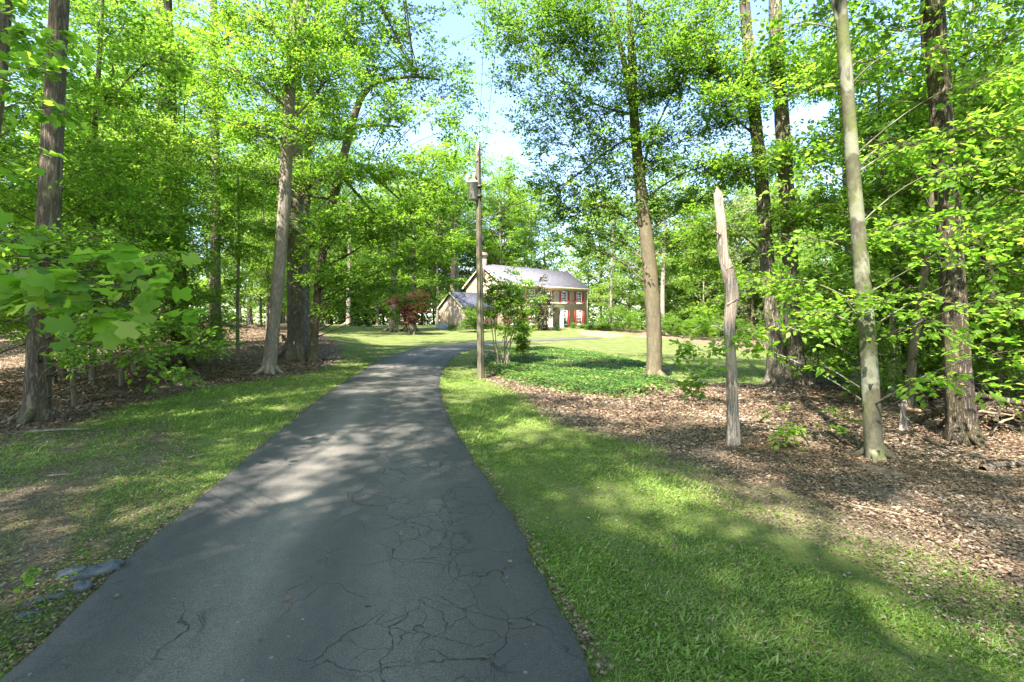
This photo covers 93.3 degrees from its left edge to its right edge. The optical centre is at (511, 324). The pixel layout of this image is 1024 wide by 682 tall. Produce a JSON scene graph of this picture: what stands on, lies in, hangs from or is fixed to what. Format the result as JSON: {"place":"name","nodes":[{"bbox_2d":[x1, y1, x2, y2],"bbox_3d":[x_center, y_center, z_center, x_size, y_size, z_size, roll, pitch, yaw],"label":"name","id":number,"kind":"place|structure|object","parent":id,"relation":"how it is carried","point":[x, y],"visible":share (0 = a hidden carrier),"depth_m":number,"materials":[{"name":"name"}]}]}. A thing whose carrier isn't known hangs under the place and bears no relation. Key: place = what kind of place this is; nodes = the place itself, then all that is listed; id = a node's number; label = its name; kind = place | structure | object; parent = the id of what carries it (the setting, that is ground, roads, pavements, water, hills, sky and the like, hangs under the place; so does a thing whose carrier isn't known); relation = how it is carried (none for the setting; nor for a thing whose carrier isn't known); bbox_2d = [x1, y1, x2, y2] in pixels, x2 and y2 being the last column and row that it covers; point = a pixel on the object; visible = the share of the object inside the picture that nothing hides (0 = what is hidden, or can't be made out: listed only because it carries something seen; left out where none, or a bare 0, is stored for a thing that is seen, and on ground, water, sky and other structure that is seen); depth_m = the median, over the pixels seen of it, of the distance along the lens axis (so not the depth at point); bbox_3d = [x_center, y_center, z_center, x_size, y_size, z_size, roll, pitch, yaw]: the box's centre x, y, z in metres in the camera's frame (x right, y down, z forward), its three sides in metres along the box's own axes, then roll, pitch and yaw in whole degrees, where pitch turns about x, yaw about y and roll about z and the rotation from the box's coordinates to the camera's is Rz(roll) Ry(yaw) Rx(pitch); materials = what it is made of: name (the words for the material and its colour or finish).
{"place":"outdoors","nodes":[
{"label":"outdoors","id":0,"kind":"place"},
{"bbox_2d":[0,337,600,681],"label":"driveway","id":1,"kind":"structure","parent":0,"point":[376,458],"depth_m":3.32,"materials":[{"name":"grey asphalt"}]},
{"bbox_2d":[0,323,1023,681],"bbox_3d":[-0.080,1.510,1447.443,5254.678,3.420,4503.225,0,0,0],"label":"ground","id":2,"kind":"structure","parent":0,"point":[618,341],"depth_m":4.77,"materials":[{"name":"green plant"}]},
{"bbox_2d":[0,568,43,600],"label":"verge seedling","id":3,"kind":"object","parent":2,"relation":"on","point":[30,580],"visible":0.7,"depth_m":3.11,"materials":[{"name":"green plant"}]},
{"bbox_2d":[53,565,87,579],"bbox_3d":[-3.111,1.748,3.407,0.135,0.071,0.184,1,3,40],"label":"stone","id":4,"kind":"object","parent":2,"relation":"on","point":[69,571],"visible":0.62,"depth_m":3.38,"materials":[{"name":"grey stone"}]},
{"bbox_2d":[0,101,157,382],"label":"understory tree","id":5,"kind":"object","parent":2,"relation":"on","point":[54,379],"visible":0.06,"depth_m":13.66,"materials":[{"name":"green plant"}]},
{"bbox_2d":[0,0,174,363],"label":"understory tree","id":6,"kind":"object","parent":2,"relation":"on","point":[23,11],"visible":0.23,"depth_m":11.52,"materials":[{"name":"green plant"}]},
{"bbox_2d":[66,560,124,581],"bbox_3d":[-2.920,1.748,3.397,0.314,0.118,0.135,-9,6,-38],"label":"stone","id":7,"kind":"object","parent":2,"relation":"on","point":[99,569],"visible":0.55,"depth_m":3.38,"materials":[{"name":"grey stone"}]},
{"bbox_2d":[0,65,205,405],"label":"understory tree","id":8,"kind":"object","parent":2,"relation":"on","point":[84,184],"visible":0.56,"depth_m":10.33,"materials":[{"name":"green plant"}]},
{"bbox_2d":[0,0,209,350],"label":"tulip tree","id":9,"kind":"object","parent":2,"relation":"on","point":[34,285],"visible":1,"depth_m":2.54,"materials":[{"name":"green plant"}]},
{"bbox_2d":[15,70,203,366],"bbox_3d":[-15.943,-4.030,18.232,6.318,11.524,6.604,0,0,29],"label":"understory tree","id":10,"kind":"object","parent":2,"relation":"on","point":[109,130],"visible":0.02,"depth_m":17.96,"materials":[{"name":"green plant"}]},
{"bbox_2d":[4,0,216,385],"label":"slender understory tree","id":11,"kind":"object","parent":2,"relation":"on","point":[110,91],"visible":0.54,"depth_m":13.22,"materials":[{"name":"green plant"}]},
{"bbox_2d":[0,120,221,375],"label":"understory tree","id":12,"kind":"object","parent":2,"relation":"on","point":[146,248],"visible":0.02,"depth_m":16.57,"materials":[{"name":"green plant"}]},
{"bbox_2d":[0,0,241,427],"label":"straight forest tree","id":13,"kind":"object","parent":2,"relation":"on","point":[37,395],"visible":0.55,"depth_m":8.68,"materials":[{"name":"green plant"}]},
{"bbox_2d":[9,84,237,375],"bbox_3d":[-13.244,-3.062,16.357,7.101,9.807,7.148,0,0,-38],"label":"understory tree","id":14,"kind":"object","parent":2,"relation":"on","point":[162,124],"visible":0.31,"depth_m":16.27,"materials":[{"name":"green plant"}]},
{"bbox_2d":[1,153,248,385],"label":"understory tree","id":15,"kind":"object","parent":2,"relation":"on","point":[189,205],"visible":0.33,"depth_m":14.30,"materials":[{"name":"green plant"}]},
{"bbox_2d":[11,0,247,372],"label":"understory tree","id":16,"kind":"object","parent":2,"relation":"on","point":[84,6],"visible":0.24,"depth_m":16.48,"materials":[{"name":"green plant"}]},
{"bbox_2d":[68,0,240,321],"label":"canopy tree","id":17,"kind":"object","parent":2,"relation":"on","point":[131,71],"visible":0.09,"depth_m":36.02,"materials":[{"name":"green plant"}]},
{"bbox_2d":[69,0,274,370],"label":"furrowed tree","id":18,"kind":"object","parent":2,"relation":"on","point":[191,363],"visible":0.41,"depth_m":18.15,"materials":[{"name":"green plant"}]},
{"bbox_2d":[138,309,225,368],"bbox_3d":[-12.929,0.582,18.820,3.105,2.439,3.115,0,0,-18],"label":"thicket bush","id":19,"kind":"object","parent":2,"relation":"on","point":[161,358],"visible":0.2,"depth_m":18.77,"materials":[{"name":"green plant"}]},
{"bbox_2d":[145,0,278,347],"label":"straight columnar tree","id":20,"kind":"object","parent":2,"relation":"on","point":[258,205],"visible":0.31,"depth_m":22.29,"materials":[{"name":"green plant"}]},
{"bbox_2d":[180,118,256,320],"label":"understory tree","id":21,"kind":"object","parent":2,"relation":"on","point":[224,274],"visible":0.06,"depth_m":36.63,"materials":[{"name":"green plant"}]},
{"bbox_2d":[192,171,277,359],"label":"thin pale sapling","id":22,"kind":"object","parent":2,"relation":"on","point":[239,196],"visible":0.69,"depth_m":20.05,"materials":[{"name":"green plant"}]},
{"bbox_2d":[204,203,286,324],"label":"understory tree","id":23,"kind":"object","parent":2,"relation":"on","point":[251,316],"visible":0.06,"depth_m":40.94,"materials":[{"name":"green plant"}]},
{"bbox_2d":[190,146,322,326],"bbox_3d":[-16.131,-4.958,30.880,7.715,10.582,8.740,0,0,-14],"label":"understory tree","id":24,"kind":"object","parent":2,"relation":"on","point":[234,265],"visible":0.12,"depth_m":29.73,"materials":[{"name":"green plant"}]},
{"bbox_2d":[200,39,325,285],"bbox_3d":[-20.069,-10.861,38.334,10.675,22.727,10.098,0,0,-18],"label":"canopy tree","id":25,"kind":"object","parent":2,"relation":"on","point":[249,111],"visible":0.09,"depth_m":38.19,"materials":[{"name":"green plant"}]},
{"bbox_2d":[221,209,311,313],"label":"understory tree","id":26,"kind":"object","parent":2,"relation":"on","point":[250,304],"visible":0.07,"depth_m":33.96,"materials":[{"name":"green plant"}]},
{"bbox_2d":[146,0,395,374],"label":"pale leaning tree","id":27,"kind":"object","parent":2,"relation":"on","point":[294,50],"visible":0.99,"depth_m":16.28,"materials":[{"name":"green plant"}]},
{"bbox_2d":[188,135,353,330],"bbox_3d":[-14.856,-5.184,29.488,8.008,11.518,8.539,0,0,28],"label":"understory tree","id":28,"kind":"object","parent":2,"relation":"on","point":[267,295],"visible":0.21,"depth_m":28.48,"materials":[{"name":"green plant"}]},
{"bbox_2d":[237,104,362,308],"bbox_3d":[-11.829,-5.010,26.070,6.030,12.230,6.671,0,0,21],"label":"understory tree","id":29,"kind":"object","parent":2,"relation":"on","point":[265,282],"visible":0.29,"depth_m":25.64,"materials":[{"name":"green plant"}]},
{"bbox_2d":[202,0,398,362],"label":"broad oak","id":30,"kind":"object","parent":2,"relation":"on","point":[295,346],"visible":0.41,"depth_m":21.63,"materials":[{"name":"green plant"}]},
{"bbox_2d":[258,59,365,327],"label":"canopy tree","id":31,"kind":"object","parent":2,"relation":"on","point":[320,201],"visible":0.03,"depth_m":44.64,"materials":[{"name":"green plant"}]},
{"bbox_2d":[311,139,382,323],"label":"canopy tree","id":32,"kind":"object","parent":2,"relation":"on","point":[342,191],"visible":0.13,"depth_m":75.92,"materials":[{"name":"green plant"}]},
{"bbox_2d":[323,196,376,324],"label":"crest tree","id":33,"kind":"object","parent":2,"relation":"on","point":[348,264],"visible":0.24,"depth_m":57.78,"materials":[{"name":"green plant"}]},
{"bbox_2d":[350,194,405,325],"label":"crest tree","id":34,"kind":"object","parent":2,"relation":"on","point":[377,309],"visible":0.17,"depth_m":59.85,"materials":[{"name":"green plant"}]},
{"bbox_2d":[274,0,492,361],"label":"leaning limbed oak","id":35,"kind":"object","parent":2,"relation":"on","point":[379,173],"visible":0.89,"depth_m":19.33,"materials":[{"name":"green plant"}]},
{"bbox_2d":[267,0,506,341],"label":"overhanging beech","id":36,"kind":"object","parent":2,"relation":"on","point":[390,15],"visible":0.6,"depth_m":21.49,"materials":[{"name":"green plant"}]},
{"bbox_2d":[355,198,436,332],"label":"crest tree","id":37,"kind":"object","parent":2,"relation":"on","point":[389,328],"visible":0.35,"depth_m":49.69,"materials":[{"name":"green plant"}]},
{"bbox_2d":[358,141,458,299],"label":"sunny tree","id":38,"kind":"object","parent":2,"relation":"on","point":[392,184],"visible":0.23,"depth_m":73.15,"materials":[{"name":"green plant"}]},
{"bbox_2d":[371,193,448,332],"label":"crest tree","id":39,"kind":"object","parent":2,"relation":"on","point":[423,281],"visible":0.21,"depth_m":50.68,"materials":[{"name":"green plant"}]},
{"bbox_2d":[386,289,434,334],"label":"red maple","id":40,"kind":"object","parent":2,"relation":"on","point":[408,310],"visible":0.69,"depth_m":47.26,"materials":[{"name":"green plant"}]},
{"bbox_2d":[383,192,462,324],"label":"sunny tree","id":41,"kind":"object","parent":2,"relation":"on","point":[443,287],"visible":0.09,"depth_m":78.67,"materials":[{"name":"green plant"}]},
{"bbox_2d":[11,228,846,335],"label":"distant woods","id":42,"kind":"object","parent":2,"relation":"on","point":[592,313],"visible":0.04,"depth_m":92.45,"materials":[{"name":"green plant"}]},
{"bbox_2d":[389,145,488,323],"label":"canopy tree","id":43,"kind":"object","parent":2,"relation":"on","point":[438,180],"visible":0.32,"depth_m":71.67,"materials":[{"name":"green plant"}]},
{"bbox_2d":[425,199,484,303],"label":"crest tree","id":44,"kind":"object","parent":2,"relation":"on","point":[453,267],"visible":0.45,"depth_m":71.71,"materials":[{"name":"green plant"}]},
{"bbox_2d":[423,176,493,302],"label":"sunny tree","id":45,"kind":"object","parent":2,"relation":"on","point":[472,259],"visible":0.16,"depth_m":81.63,"materials":[{"name":"green plant"}]},
{"bbox_2d":[419,119,502,291],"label":"canopy tree","id":46,"kind":"object","parent":2,"relation":"on","point":[457,144],"visible":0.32,"depth_m":76.95,"materials":[{"name":"green plant"}]},
{"bbox_2d":[457,306,476,331],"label":"bush","id":47,"kind":"object","parent":2,"relation":"on","point":[469,319],"visible":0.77,"depth_m":51.69,"materials":[{"name":"green plant"}]},
{"bbox_2d":[466,143,484,378],"bbox_3d":[-1.307,-2.103,17.354,0.685,8.861,0.349,0,0,-16],"label":"utility pole","id":48,"kind":"object","parent":2,"relation":"on","point":[475,187],"visible":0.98,"depth_m":17.35,"materials":[{"name":"brown wood"}]},
{"bbox_2d":[463,194,534,270],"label":"sunny tree","id":49,"kind":"object","parent":2,"relation":"on","point":[505,219],"visible":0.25,"depth_m":84.10,"materials":[{"name":"green plant"}]},
{"bbox_2d":[464,152,544,268],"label":"canopy tree","id":50,"kind":"object","parent":2,"relation":"on","point":[501,256],"visible":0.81,"depth_m":79.33,"materials":[{"name":"green plant"}]},
{"bbox_2d":[469,264,547,366],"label":"multistem young tree","id":51,"kind":"object","parent":2,"relation":"on","point":[507,303],"visible":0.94,"depth_m":20.71,"materials":[{"name":"green plant"}]},
{"bbox_2d":[474,171,545,268],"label":"sunny tree","id":52,"kind":"object","parent":2,"relation":"on","point":[527,208],"visible":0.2,"depth_m":87.87,"materials":[{"name":"green plant"}]},
{"bbox_2d":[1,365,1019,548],"bbox_3d":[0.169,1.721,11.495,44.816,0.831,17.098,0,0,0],"label":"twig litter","id":53,"kind":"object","parent":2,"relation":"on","point":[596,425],"visible":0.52,"depth_m":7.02,"materials":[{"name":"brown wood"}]},
{"bbox_2d":[0,378,1023,681],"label":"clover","id":54,"kind":"object","parent":2,"relation":"on","point":[598,580],"visible":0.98,"depth_m":3.15,"materials":[{"name":"green plant"}]},
{"bbox_2d":[0,321,1023,676],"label":"leaf litter","id":55,"kind":"object","parent":2,"relation":"on","point":[976,535],"visible":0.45,"depth_m":6.35,"materials":[{"name":"brown plant"}]},
{"bbox_2d":[437,250,590,329],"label":"brick house","id":56,"kind":"structure","parent":2,"relation":"on","point":[571,299],"depth_m":62.50,"materials":[{"name":"red"}]},
{"bbox_2d":[510,320,531,356],"bbox_3d":[0.435,0.717,23.923,1.201,2.108,1.347,0,0,0],"label":"dense evergreen shrub","id":57,"kind":"object","parent":2,"relation":"on","point":[521,340],"visible":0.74,"depth_m":23.86,"materials":[{"name":"green plant"}]},
{"bbox_2d":[496,177,570,270],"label":"sunny tree","id":58,"kind":"object","parent":2,"relation":"on","point":[535,206],"visible":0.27,"depth_m":89.29,"materials":[{"name":"green plant"}]},
{"bbox_2d":[528,274,557,330],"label":"flowering magnolia","id":59,"kind":"object","parent":2,"relation":"on","point":[542,318],"visible":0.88,"depth_m":56.74,"materials":[{"name":"green plant"}]},
{"bbox_2d":[518,209,573,271],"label":"canopy tree","id":60,"kind":"object","parent":2,"relation":"on","point":[544,261],"visible":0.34,"depth_m":92.79,"materials":[{"name":"green plant"}]},
{"bbox_2d":[472,346,680,397],"bbox_3d":[2.217,1.624,22.037,8.430,0.648,20.864,0,0,0],"label":"ground cover","id":61,"kind":"object","parent":2,"relation":"on","point":[574,375],"visible":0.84,"depth_m":17.75,"materials":[{"name":"green plant"}]},
{"bbox_2d":[557,214,609,321],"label":"sunny tree","id":62,"kind":"object","parent":2,"relation":"on","point":[592,269],"visible":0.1,"depth_m":92.67,"materials":[{"name":"green plant"}]},
{"bbox_2d":[562,190,635,316],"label":"sunny tree","id":63,"kind":"object","parent":2,"relation":"on","point":[598,291],"visible":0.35,"depth_m":77.55,"materials":[{"name":"green plant"}]},
{"bbox_2d":[573,181,638,310],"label":"sunny tree","id":64,"kind":"object","parent":2,"relation":"on","point":[590,278],"visible":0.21,"depth_m":79.94,"materials":[{"name":"green plant"}]},
{"bbox_2d":[580,198,639,329],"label":"crest tree","id":65,"kind":"object","parent":2,"relation":"on","point":[611,278],"visible":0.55,"depth_m":61.88,"materials":[{"name":"green plant"}]},
{"bbox_2d":[596,305,629,330],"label":"thicket bush","id":66,"kind":"object","parent":2,"relation":"on","point":[613,314],"visible":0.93,"depth_m":59.60,"materials":[{"name":"green plant"}]},
{"bbox_2d":[591,245,644,327],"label":"understory tree","id":67,"kind":"object","parent":2,"relation":"on","point":[616,275],"visible":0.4,"depth_m":71.92,"materials":[{"name":"green plant"}]},
{"bbox_2d":[600,214,660,325],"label":"sunny tree","id":68,"kind":"object","parent":2,"relation":"on","point":[620,226],"visible":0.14,"depth_m":77.82,"materials":[{"name":"green plant"}]},
{"bbox_2d":[462,0,806,381],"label":"forked roadside tree","id":69,"kind":"object","parent":2,"relation":"on","point":[629,71],"visible":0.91,"depth_m":15.40,"materials":[{"name":"green plant"}]},
{"bbox_2d":[614,190,685,308],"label":"sunny tree","id":70,"kind":"object","parent":2,"relation":"on","point":[642,289],"visible":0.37,"depth_m":65.38,"materials":[{"name":"green plant"}]},
{"bbox_2d":[632,194,696,334],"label":"crest tree","id":71,"kind":"object","parent":2,"relation":"on","point":[662,261],"visible":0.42,"depth_m":59.78,"materials":[{"name":"green plant"}]},
{"bbox_2d":[625,151,711,319],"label":"sunny tree","id":72,"kind":"object","parent":2,"relation":"on","point":[678,185],"visible":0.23,"depth_m":68.38,"materials":[{"name":"green plant"}]},
{"bbox_2d":[655,179,732,334],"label":"sunny tree","id":73,"kind":"object","parent":2,"relation":"on","point":[694,212],"visible":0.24,"depth_m":65.99,"materials":[{"name":"green plant"}]},
{"bbox_2d":[665,247,749,336],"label":"sunny tree","id":74,"kind":"object","parent":2,"relation":"on","point":[691,293],"visible":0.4,"depth_m":62.45,"materials":[{"name":"green plant"}]},
{"bbox_2d":[675,152,753,335],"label":"sunny tree","id":75,"kind":"object","parent":2,"relation":"on","point":[735,198],"visible":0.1,"depth_m":67.51,"materials":[{"name":"green plant"}]},
{"bbox_2d":[668,187,779,446],"bbox_3d":[3.083,-0.077,6.994,1.692,3.869,1.055,0,0,0],"label":"dead snag","id":76,"kind":"object","parent":2,"relation":"on","point":[730,347],"visible":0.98,"depth_m":6.99,"materials":[{"name":"beige wood"}]},
{"bbox_2d":[635,0,836,385],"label":"double trunk oak","id":77,"kind":"object","parent":2,"relation":"on","point":[775,371],"visible":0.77,"depth_m":15.07,"materials":[{"name":"green plant"}]},
{"bbox_2d":[697,184,780,339],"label":"sunny tree","id":78,"kind":"object","parent":2,"relation":"on","point":[753,314],"visible":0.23,"depth_m":62.97,"materials":[{"name":"green plant"}]},
{"bbox_2d":[728,188,780,339],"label":"sunny tree","id":79,"kind":"object","parent":2,"relation":"on","point":[747,268],"visible":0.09,"depth_m":66.00,"materials":[{"name":"green plant"}]},
{"bbox_2d":[737,161,826,334],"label":"canopy tree","id":80,"kind":"object","parent":2,"relation":"on","point":[754,221],"visible":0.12,"depth_m":57.39,"materials":[{"name":"green plant"}]},
{"bbox_2d":[756,403,862,451],"bbox_3d":[4.334,1.617,7.179,1.702,0.783,1.098,0,0,-34],"label":"seedling","id":81,"kind":"object","parent":2,"relation":"on","point":[792,432],"visible":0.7,"depth_m":6.94,"materials":[{"name":"green plant"}]},
{"bbox_2d":[783,323,859,385],"bbox_3d":[9.612,0.976,15.368,2.545,2.250,2.496,0,0,31],"label":"thicket bush","id":82,"kind":"object","parent":2,"relation":"on","point":[816,380],"visible":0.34,"depth_m":15.09,"materials":[{"name":"green plant"}]},
{"bbox_2d":[747,0,905,386],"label":"tree","id":83,"kind":"object","parent":2,"relation":"on","point":[782,125],"visible":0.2,"depth_m":15.10,"materials":[{"name":"green plant"}]},
{"bbox_2d":[775,177,886,323],"bbox_3d":[18.171,-3.203,27.248,6.434,11.246,7.512,0,0,39],"label":"understory tree","id":84,"kind":"object","parent":2,"relation":"on","point":[804,243],"visible":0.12,"depth_m":27.48,"materials":[{"name":"green plant"}]},
{"bbox_2d":[756,1,923,386],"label":"mottled pale tree","id":85,"kind":"object","parent":2,"relation":"on","point":[826,200],"visible":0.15,"depth_m":14.10,"materials":[{"name":"green plant"}]},
{"bbox_2d":[715,0,1023,462],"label":"smooth beech","id":86,"kind":"object","parent":2,"relation":"on","point":[874,449],"visible":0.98,"depth_m":6.30,"materials":[{"name":"green plant"}]},
{"bbox_2d":[806,302,941,389],"bbox_3d":[10.605,0.685,13.738,4.018,2.657,3.024,0,0,17],"label":"thicket bush","id":87,"kind":"object","parent":2,"relation":"on","point":[845,368],"visible":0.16,"depth_m":13.52,"materials":[{"name":"green plant"}]},
{"bbox_2d":[738,15,1023,396],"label":"understory tree","id":88,"kind":"object","parent":2,"relation":"on","point":[778,295],"visible":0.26,"depth_m":12.08,"materials":[{"name":"green plant"}]},
{"bbox_2d":[819,319,943,402],"bbox_3d":[8.398,0.908,10.914,2.419,2.115,2.586,0,0,2],"label":"thicket bush","id":89,"kind":"object","parent":2,"relation":"on","point":[854,343],"visible":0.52,"depth_m":10.83,"materials":[{"name":"green plant"}]},
{"bbox_2d":[757,0,1023,406],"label":"understory tree","id":90,"kind":"object","parent":2,"relation":"on","point":[911,368],"visible":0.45,"depth_m":10.40,"materials":[{"name":"green plant"}]},
{"bbox_2d":[898,394,909,429],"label":"broken sapling","id":91,"kind":"object","parent":2,"relation":"on","point":[903,423],"visible":0.78,"depth_m":8.07,"materials":[{"name":"beige wood"}]},
{"bbox_2d":[817,72,992,393],"bbox_3d":[9.951,-2.290,12.431,3.535,8.476,3.402,0,0,-37],"label":"thin right tree","id":92,"kind":"object","parent":2,"relation":"on","point":[940,358],"visible":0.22,"depth_m":12.26,"materials":[{"name":"green plant"}]},
{"bbox_2d":[805,122,1023,364],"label":"understory tree","id":93,"kind":"object","parent":2,"relation":"on","point":[1004,286],"visible":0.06,"depth_m":13.72,"materials":[{"name":"green plant"}]},
{"bbox_2d":[826,0,1023,450],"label":"peeling big tree","id":94,"kind":"object","parent":2,"relation":"on","point":[962,425],"visible":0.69,"depth_m":7.28,"materials":[{"name":"green plant"}]},
{"bbox_2d":[828,0,1023,329],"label":"understory tree","id":95,"kind":"object","parent":2,"relation":"on","point":[1010,252],"visible":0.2,"depth_m":10.72,"materials":[{"name":"green plant"}]},
{"bbox_2d":[862,0,1023,396],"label":"slim right tree","id":96,"kind":"object","parent":2,"relation":"on","point":[1001,178],"visible":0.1,"depth_m":11.94,"materials":[{"name":"green plant"}]},
{"bbox_2d":[878,279,1023,398],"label":"thicket bush","id":97,"kind":"object","parent":2,"relation":"on","point":[1011,373],"visible":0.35,"depth_m":11.34,"materials":[{"name":"green plant"}]},
{"bbox_2d":[879,123,1023,391],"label":"understory tree","id":98,"kind":"object","parent":2,"relation":"on","point":[1009,280],"visible":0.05,"depth_m":12.73,"materials":[{"name":"green plant"}]},
{"bbox_2d":[882,389,1023,435],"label":"brush heap","id":99,"kind":"object","parent":2,"relation":"on","point":[1009,419],"visible":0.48,"depth_m":8.03,"materials":[{"name":"brown wood"}]},
{"bbox_2d":[978,460,1023,471],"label":"fallen branch","id":100,"kind":"object","parent":2,"relation":"on","point":[996,465],"visible":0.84,"depth_m":5.93,"materials":[{"name":"beige wood"}]},
{"bbox_2d":[5,0,1023,324],"label":"sky","id":101,"kind":"structure","parent":0,"point":[459,27],"materials":[{"name":"blue"}]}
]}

